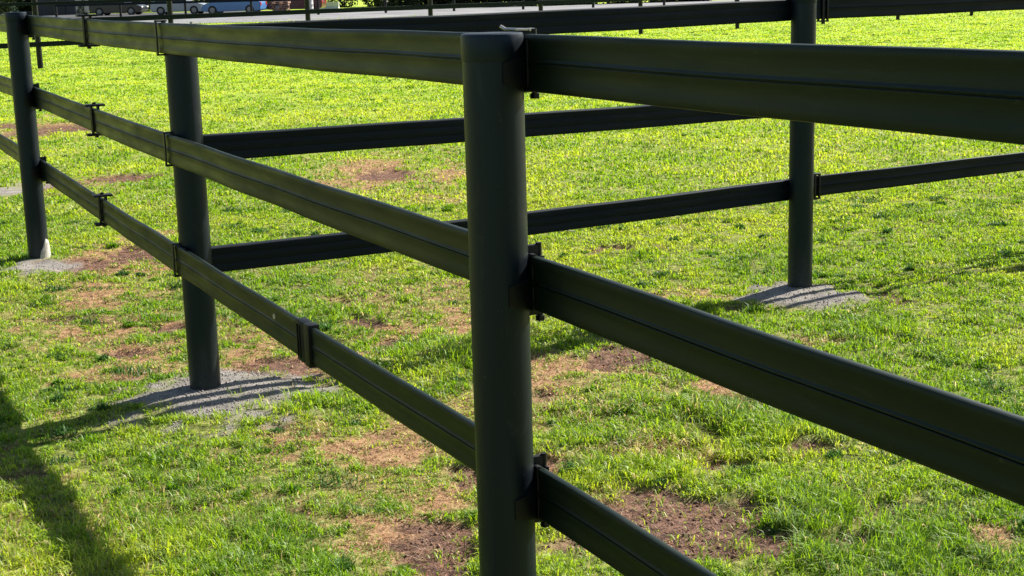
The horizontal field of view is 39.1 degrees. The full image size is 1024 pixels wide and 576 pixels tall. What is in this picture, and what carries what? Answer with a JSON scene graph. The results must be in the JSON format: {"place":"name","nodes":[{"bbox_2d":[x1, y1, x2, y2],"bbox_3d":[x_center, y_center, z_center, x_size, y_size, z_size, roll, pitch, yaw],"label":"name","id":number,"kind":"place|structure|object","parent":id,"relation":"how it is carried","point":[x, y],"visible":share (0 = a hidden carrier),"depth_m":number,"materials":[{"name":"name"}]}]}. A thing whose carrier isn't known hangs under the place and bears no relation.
{"place":"outdoors","nodes":[
{"label":"outdoors","id":0,"kind":"place"},
{"bbox_2d":[43,11,245,17],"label":"pavement","id":1,"kind":"structure","parent":0,"point":[103,15],"depth_m":115.87,"materials":[{"name":"concrete"}]},
{"bbox_2d":[37,0,88,15],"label":"shed","id":2,"kind":"structure","parent":1,"relation":"on","point":[50,10],"depth_m":124.99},
{"bbox_2d":[47,0,65,14],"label":"door","id":3,"kind":"structure","parent":2,"relation":"in","point":[60,10],"depth_m":124.94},
{"bbox_2d":[89,2,148,15],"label":"parked car","id":4,"kind":"object","parent":1,"relation":"on","point":[110,9],"visible":0.77,"depth_m":115.37,"materials":[{"name":"grey paint"}]},
{"bbox_2d":[150,0,206,14],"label":"parked car","id":5,"kind":"object","parent":1,"relation":"on","point":[192,8],"visible":0.5,"depth_m":110.75,"materials":[{"name":"silver metal"}]},
{"bbox_2d":[201,1,266,12],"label":"parked car","id":6,"kind":"object","parent":1,"relation":"on","point":[219,7],"visible":0.79,"depth_m":106.06,"materials":[{"name":"blue paint"}]},
{"bbox_2d":[267,0,325,10],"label":"parked car","id":7,"kind":"object","parent":1,"relation":"on","point":[297,4],"visible":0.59,"depth_m":107.51,"materials":[{"name":"red paint"}]},
{"bbox_2d":[92,0,756,23],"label":"road","id":8,"kind":"structure","parent":0,"point":[397,13],"depth_m":91.81,"materials":[{"name":"grey asphalt"}]},
{"bbox_2d":[6,229,994,570],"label":"dry stalks","id":9,"kind":"object","parent":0,"point":[424,465],"visible":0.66,"depth_m":5.46,"materials":[{"name":"beige plant"}]},
{"bbox_2d":[0,10,1023,575],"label":"grass","id":10,"kind":"structure","parent":0,"point":[910,542],"depth_m":7.37,"materials":[{"name":"green plant"}]},
{"bbox_2d":[0,0,1023,575],"bbox_3d":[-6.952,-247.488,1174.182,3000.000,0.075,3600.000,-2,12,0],"label":"ground","id":11,"kind":"structure","parent":0,"point":[388,434],"depth_m":7.08,"materials":[{"name":"green plant"}]},
{"bbox_2d":[0,0,12,13],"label":"shrub","id":12,"kind":"object","parent":11,"relation":"on","point":[1,10],"visible":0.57,"depth_m":135.92,"materials":[{"name":"green plant"}]},
{"bbox_2d":[0,0,16,13],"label":"shrub","id":13,"kind":"object","parent":11,"relation":"on","point":[11,9],"visible":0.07,"depth_m":135.56,"materials":[{"name":"green plant"}]},
{"bbox_2d":[13,0,31,11],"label":"shrub","id":14,"kind":"object","parent":11,"relation":"on","point":[27,8],"visible":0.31,"depth_m":129.78,"materials":[{"name":"green plant"}]},
{"bbox_2d":[320,2,339,8],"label":"concrete barrier","id":15,"kind":"object","parent":11,"relation":"on","point":[330,5],"visible":0.39,"depth_m":113.58,"materials":[{"name":"white concrete"}]},
{"bbox_2d":[327,0,362,7],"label":"shrub","id":16,"kind":"object","parent":11,"relation":"on","point":[343,3],"visible":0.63,"depth_m":125.90,"materials":[{"name":"green plant"}]},
{"bbox_2d":[54,0,664,16],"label":"roadside fence","id":17,"kind":"object","parent":11,"relation":"on","point":[165,2],"visible":0.77,"depth_m":95.34,"materials":[{"name":"black plastic"}]},
{"bbox_2d":[362,0,396,6],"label":"shrub","id":18,"kind":"object","parent":11,"relation":"on","point":[367,3],"visible":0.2,"depth_m":124.92,"materials":[{"name":"green plant"}]},
{"bbox_2d":[373,0,396,6],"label":"shrub","id":19,"kind":"object","parent":11,"relation":"on","point":[377,3],"visible":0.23,"depth_m":119.84,"materials":[{"name":"green plant"}]},
{"bbox_2d":[379,0,423,6],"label":"shrub","id":20,"kind":"object","parent":11,"relation":"on","point":[405,2],"visible":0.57,"depth_m":103.06,"materials":[{"name":"green plant"}]},
{"bbox_2d":[400,0,457,4],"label":"shrub","id":21,"kind":"object","parent":11,"relation":"on","point":[434,2],"visible":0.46,"depth_m":104.31,"materials":[{"name":"green plant"}]},
{"bbox_2d":[5,256,888,444],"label":"gravel","id":22,"kind":"structure","parent":11,"relation":"on","point":[284,418],"depth_m":6.56,"materials":[{"name":"grey gravel"}]},
{"bbox_2d":[443,0,490,7],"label":"shrub","id":23,"kind":"object","parent":11,"relation":"on","point":[462,1],"visible":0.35,"depth_m":104.44,"materials":[{"name":"green plant"}]},
{"bbox_2d":[0,0,972,68],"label":"fence","id":24,"kind":"object","parent":11,"relation":"on","point":[38,44],"visible":0.33,"depth_m":38.95,"materials":[{"name":"black plastic"}]},
{"bbox_2d":[471,0,528,6],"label":"shrub","id":25,"kind":"object","parent":11,"relation":"on","point":[483,1],"visible":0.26,"depth_m":105.33,"materials":[{"name":"green plant"}]},
{"bbox_2d":[0,217,1022,575],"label":"soil crumbs","id":26,"kind":"object","parent":11,"relation":"on","point":[538,453],"visible":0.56,"depth_m":4.99,"materials":[{"name":"brown soil"}]},
{"bbox_2d":[0,11,1023,575],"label":"paddock fence","id":27,"kind":"object","parent":11,"relation":"on","point":[502,267],"visible":1,"depth_m":3.30,"materials":[{"name":"black plastic"}]},
{"bbox_2d":[502,0,544,5],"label":"shrub","id":28,"kind":"object","parent":11,"relation":"on","point":[521,0],"visible":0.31,"depth_m":104.45,"materials":[{"name":"green plant"}]},
{"bbox_2d":[536,3,578,5],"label":"shrub","id":29,"kind":"object","parent":11,"relation":"on","point":[561,4],"visible":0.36,"depth_m":104.08,"materials":[{"name":"green plant"}]},
{"bbox_2d":[583,1,625,3],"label":"shrub","id":30,"kind":"object","parent":11,"relation":"on","point":[606,2],"visible":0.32,"depth_m":105.56,"materials":[{"name":"green plant"}]},
{"bbox_2d":[190,0,1023,287],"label":"cross fence","id":31,"kind":"object","parent":11,"relation":"on","point":[802,187],"visible":0.65,"depth_m":7.62,"materials":[{"name":"black plastic"}]},
{"bbox_2d":[614,0,657,3],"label":"shrub","id":32,"kind":"object","parent":11,"relation":"on","point":[633,1],"visible":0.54,"depth_m":105.33,"materials":[{"name":"green plant"}]},
{"bbox_2d":[644,0,694,1],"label":"shrub","id":33,"kind":"object","parent":11,"relation":"on","point":[669,0],"visible":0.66,"depth_m":106.07,"materials":[{"name":"green plant"}]},
{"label":"pallet","id":34,"kind":"object","parent":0,"visible":0},
{"bbox_2d":[271,1,290,3],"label":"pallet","id":35,"kind":"object","parent":34,"relation":"on","point":[280,2],"visible":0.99,"depth_m":102.16,"materials":[{"name":"brown wood"}]}
]}

